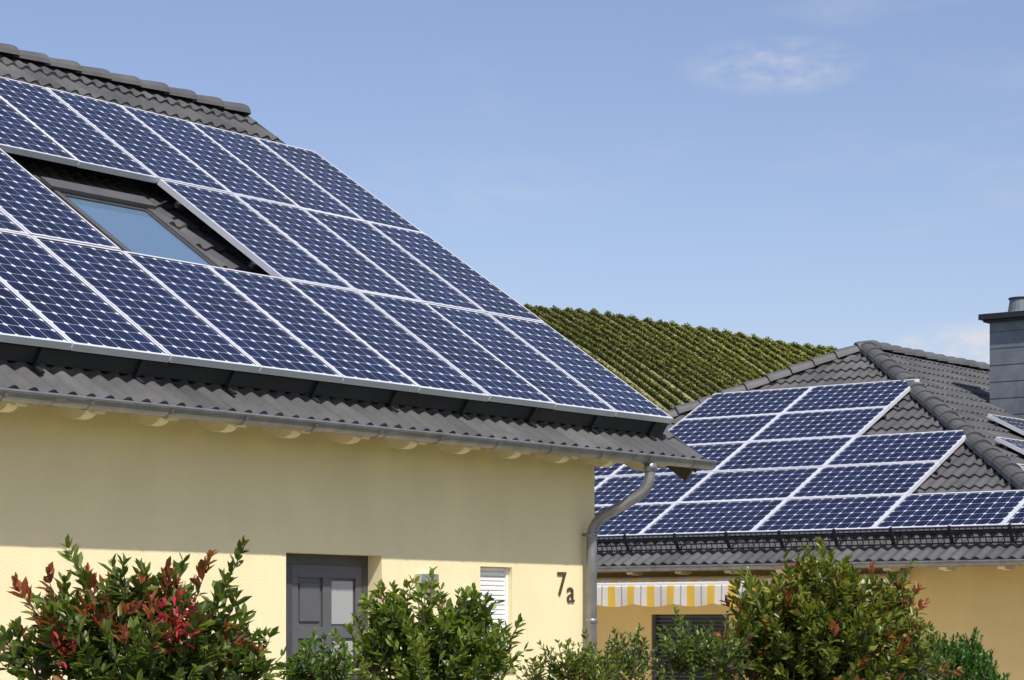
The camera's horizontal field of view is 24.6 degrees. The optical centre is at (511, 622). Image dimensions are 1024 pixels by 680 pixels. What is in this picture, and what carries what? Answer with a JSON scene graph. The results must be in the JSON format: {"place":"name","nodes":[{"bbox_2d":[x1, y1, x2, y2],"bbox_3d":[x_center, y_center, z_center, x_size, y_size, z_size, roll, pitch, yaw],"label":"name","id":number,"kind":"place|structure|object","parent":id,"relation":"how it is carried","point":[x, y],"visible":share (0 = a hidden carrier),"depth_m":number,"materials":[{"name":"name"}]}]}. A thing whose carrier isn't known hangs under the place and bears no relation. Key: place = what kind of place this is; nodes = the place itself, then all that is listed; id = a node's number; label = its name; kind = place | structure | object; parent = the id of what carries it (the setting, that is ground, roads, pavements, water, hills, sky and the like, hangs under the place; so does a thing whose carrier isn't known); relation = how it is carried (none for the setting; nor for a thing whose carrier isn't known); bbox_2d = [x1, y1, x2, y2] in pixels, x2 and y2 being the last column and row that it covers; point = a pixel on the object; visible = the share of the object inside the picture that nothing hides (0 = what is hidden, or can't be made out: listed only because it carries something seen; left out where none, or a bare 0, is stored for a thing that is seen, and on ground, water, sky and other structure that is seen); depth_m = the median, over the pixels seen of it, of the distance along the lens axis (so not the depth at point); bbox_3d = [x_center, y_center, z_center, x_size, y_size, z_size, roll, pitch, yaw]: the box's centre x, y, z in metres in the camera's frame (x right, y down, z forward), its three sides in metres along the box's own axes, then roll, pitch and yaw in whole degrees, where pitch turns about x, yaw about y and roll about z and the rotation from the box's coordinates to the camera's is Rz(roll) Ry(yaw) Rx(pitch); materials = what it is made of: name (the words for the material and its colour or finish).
{"place":"outdoors","nodes":[
{"label":"outdoors","id":0,"kind":"place"},
{"bbox_2d":[0,0,1023,363],"label":"sky","id":1,"kind":"structure","parent":0,"point":[839,174],"materials":[{"name":"blue"}]},
{"bbox_2d":[541,311,818,410],"bbox_3d":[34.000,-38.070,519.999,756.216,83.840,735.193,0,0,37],"label":"vineyard hill","id":2,"kind":"structure","parent":0,"point":[649,395],"depth_m":501.11,"materials":[{"name":"green plant"}]},
{"bbox_2d":[524,305,834,409],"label":"vineyard trellis","id":3,"kind":"object","parent":2,"relation":"on","point":[676,357],"visible":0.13,"depth_m":521.89,"materials":[{"name":"green plant"}]},
{"bbox_2d":[523,303,847,411],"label":"vineyard rows","id":4,"kind":"object","parent":2,"relation":"on","point":[656,336],"visible":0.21,"depth_m":520.80,"materials":[{"name":"green plant"}]},
{"bbox_2d":[597,351,1023,566],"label":"roof tiles","id":5,"kind":"object","parent":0,"point":[966,469],"visible":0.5,"depth_m":28.82,"materials":[{"name":"grey tile"}]},
{"bbox_3d":[7.579,-2.364,37.699,13.100,3.337,20.880,0,0,37],"label":"rear roof","id":6,"kind":"object","parent":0,"visible":0},
{"bbox_2d":[868,340,989,370],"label":"ridge tiles","id":7,"kind":"object","parent":6,"relation":"on","point":[922,354],"visible":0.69,"depth_m":36.06,"materials":[{"name":"concrete"}]},
{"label":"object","id":8,"kind":"object","parent":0,"visible":0},
{"bbox_3d":[7.585,-2.313,37.707,13.060,3.337,20.860,0,0,37],"label":"roof","id":9,"kind":"object","parent":8,"relation":"on","visible":0},
{"bbox_2d":[665,341,865,416],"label":"hip tiles","id":10,"kind":"object","parent":9,"relation":"attached to","point":[677,410],"visible":0.34,"depth_m":34.32,"materials":[{"name":"concrete"}]},
{"bbox_2d":[595,379,1023,538],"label":"solar panel array","id":11,"kind":"object","parent":9,"relation":"on","point":[804,458],"visible":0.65,"depth_m":30.31,"materials":[{"name":"blue glass"}]},
{"bbox_2d":[597,524,1023,551],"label":"snow guard","id":12,"kind":"object","parent":9,"relation":"on","point":[838,544],"visible":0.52,"depth_m":27.91,"materials":[{"name":"metal"}]},
{"bbox_2d":[597,559,1023,572],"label":"gutter","id":13,"kind":"object","parent":9,"relation":"attached to","point":[900,564],"visible":0.47,"depth_m":27.81,"materials":[{"name":"metal"}]},
{"bbox_2d":[626,566,1014,575],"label":"rafter tails","id":14,"kind":"object","parent":9,"relation":"attached to","point":[780,571],"visible":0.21,"depth_m":28.00,"materials":[{"name":"beige wood"}]},
{"bbox_2d":[859,341,1023,489],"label":"hip tiles","id":15,"kind":"object","parent":9,"relation":"attached to","point":[988,452],"visible":0.99,"depth_m":30.62,"materials":[{"name":"concrete"}]},
{"bbox_2d":[883,351,1023,463],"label":"roof tiles","id":16,"kind":"object","parent":9,"relation":"attached to","point":[963,392],"visible":0.56,"depth_m":33.70,"materials":[{"name":"concrete"}]},
{"bbox_2d":[987,414,1023,470],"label":"solar panel array","id":17,"kind":"object","parent":16,"relation":"on","point":[1016,425],"visible":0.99,"depth_m":31.68,"materials":[{"name":"blue glass"}]},
{"bbox_2d":[978,296,1023,418],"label":"chimney","id":18,"kind":"object","parent":9,"relation":"on","point":[1006,332],"visible":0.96,"depth_m":33.70,"materials":[{"name":"stone"}]},
{"label":"ground","id":19,"kind":"structure","parent":0,"visible":0},
{"bbox_2d":[0,534,288,679],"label":"photinia shrub","id":20,"kind":"object","parent":19,"relation":"on","point":[91,636],"visible":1,"depth_m":10.37,"materials":[{"name":"green plant"}]},
{"bbox_2d":[0,404,594,679],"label":"front wall","id":21,"kind":"structure","parent":19,"relation":"on","point":[103,488],"depth_m":16.05,"materials":[{"name":"beige paint"}]},
{"bbox_2d":[286,553,367,679],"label":"front door","id":22,"kind":"structure","parent":21,"relation":"attached to","point":[323,592],"depth_m":16.63,"materials":[{"name":"grey wood"}]},
{"bbox_2d":[415,574,438,585],"bbox_3d":[-0.625,-0.315,17.277,0.068,0.090,0.200,0,0,37],"label":"wall lamp","id":23,"kind":"object","parent":21,"relation":"attached to","point":[423,576],"visible":0.37,"depth_m":17.21,"materials":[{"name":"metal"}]},
{"bbox_2d":[480,567,516,669],"bbox_3d":[-0.164,-0.035,18.031,0.170,0.790,0.440,0,0,37],"label":"shuttered window","id":24,"kind":"structure","parent":21,"relation":"attached to","point":[494,581],"depth_m":18.10,"materials":[{"name":"white plastic"}]},
{"bbox_2d":[557,572,566,594],"bbox_3d":[0.398,-0.311,18.663,0.008,0.186,0.119,0,0,37],"label":"house number","id":25,"kind":"object","parent":21,"relation":"attached to","point":[562,581],"visible":1,"depth_m":18.66,"materials":[{"name":"metal"}]},
{"bbox_2d":[567,587,574,602],"bbox_3d":[0.470,-0.223,18.757,0.008,0.121,0.100,0,0,37],"label":"house number","id":26,"kind":"object","parent":21,"relation":"attached to","point":[572,600],"visible":1,"depth_m":18.76,"materials":[{"name":"metal"}]},
{"bbox_2d":[582,463,655,660],"bbox_3d":[0.857,0.185,18.822,0.598,2.930,0.100,0,0,8],"label":"downspout","id":27,"kind":"object","parent":21,"relation":"attached to","point":[620,506],"visible":1,"depth_m":18.81,"materials":[{"name":"metal"}]},
{"bbox_2d":[276,628,353,679],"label":"boxwood shrub","id":28,"kind":"object","parent":19,"relation":"on","point":[328,667],"visible":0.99,"depth_m":11.96,"materials":[{"name":"green plant"}]},
{"bbox_2d":[328,566,534,679],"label":"laurel shrub","id":29,"kind":"object","parent":19,"relation":"on","point":[453,636],"visible":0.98,"depth_m":12.92,"materials":[{"name":"green plant"}]},
{"bbox_2d":[511,637,628,679],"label":"garden shrub","id":30,"kind":"object","parent":19,"relation":"on","point":[571,666],"visible":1,"depth_m":13.96,"materials":[{"name":"green plant"}]},
{"bbox_2d":[567,604,762,679],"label":"garden shrub","id":31,"kind":"object","parent":19,"relation":"on","point":[682,657],"visible":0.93,"depth_m":15.15,"materials":[{"name":"green plant"}]},
{"bbox_2d":[597,566,1023,679],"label":"front wall","id":32,"kind":"structure","parent":19,"relation":"on","point":[987,602],"depth_m":27.18,"materials":[{"name":"beige paint"}]},
{"bbox_2d":[597,572,783,606],"bbox_3d":[1.723,-0.410,29.356,3.500,0.420,0.682,0,0,37],"label":"striped awning","id":33,"kind":"object","parent":32,"relation":"attached to","point":[680,589],"visible":0.44,"depth_m":28.89,"materials":[{"name":"white fabric"}]},
{"bbox_2d":[652,614,728,679],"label":"window with blind","id":34,"kind":"structure","parent":32,"relation":"attached to","point":[659,620],"depth_m":29.57,"materials":[{"name":"grey glass"}]},
{"bbox_2d":[835,570,909,600],"bbox_3d":[4.067,-0.410,27.565,1.000,0.420,0.682,0,0,37],"label":"striped awning","id":35,"kind":"object","parent":32,"relation":"attached to","point":[884,578],"visible":0.22,"depth_m":27.52,"materials":[{"name":"white fabric"}]},
{"bbox_2d":[699,536,963,679],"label":"photinia shrub","id":36,"kind":"object","parent":19,"relation":"on","point":[814,627],"visible":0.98,"depth_m":15.78,"materials":[{"name":"green plant"}]},
{"bbox_2d":[894,627,1009,679],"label":"thuja hedge","id":37,"kind":"object","parent":19,"relation":"on","point":[974,661],"visible":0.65,"depth_m":19.87,"materials":[{"name":"green plant"}]},
{"bbox_3d":[-6.554,-1.469,17.482,9.600,6.339,11.230,0,0,37],"label":"side and rear walls","id":38,"kind":"object","parent":19,"relation":"on","visible":0},
{"bbox_2d":[0,402,666,470],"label":"rafter tails","id":39,"kind":"object","parent":38,"relation":"attached to","point":[6,407],"visible":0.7,"depth_m":16.25,"materials":[{"name":"beige wood"}]},
{"bbox_2d":[0,54,703,458],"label":"roof tiles","id":40,"kind":"object","parent":38,"relation":"on","point":[216,246],"visible":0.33,"depth_m":17.77,"materials":[{"name":"grey tile"}]},
{"bbox_2d":[0,43,250,114],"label":"ridge tiles","id":41,"kind":"object","parent":40,"relation":"on","point":[72,67],"visible":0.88,"depth_m":21.29,"materials":[{"name":"concrete"}]},
{"bbox_2d":[39,176,223,267],"bbox_3d":[-2.737,-2.838,17.304,1.171,0.869,1.240,0,0,37],"label":"roof window","id":42,"kind":"structure","parent":40,"relation":"in","point":[122,221],"depth_m":17.39,"materials":[{"name":"blue glass"}]},
{"bbox_2d":[0,342,667,440],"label":"roof hooks","id":43,"kind":"object","parent":40,"relation":"on","point":[36,356],"visible":1,"depth_m":15.92,"materials":[{"name":"black metal"}]},
{"bbox_2d":[0,77,672,423],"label":"solar panel array","id":44,"kind":"object","parent":40,"relation":"on","point":[360,286],"visible":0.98,"depth_m":17.98,"materials":[{"name":"blue glass"}]},
{"bbox_2d":[0,387,716,469],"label":"gutter","id":45,"kind":"object","parent":40,"relation":"attached to","point":[59,400],"visible":1,"depth_m":15.62,"materials":[{"name":"metal"}]},
{"bbox_2d":[234,110,703,481],"bbox_3d":[-2.591,-3.079,22.607,10.492,3.806,0.052,0,0,37],"label":"verge board","id":46,"kind":"object","parent":40,"relation":"attached to","point":[684,473],"visible":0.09,"depth_m":19.54,"materials":[{"name":"concrete"}]}
]}

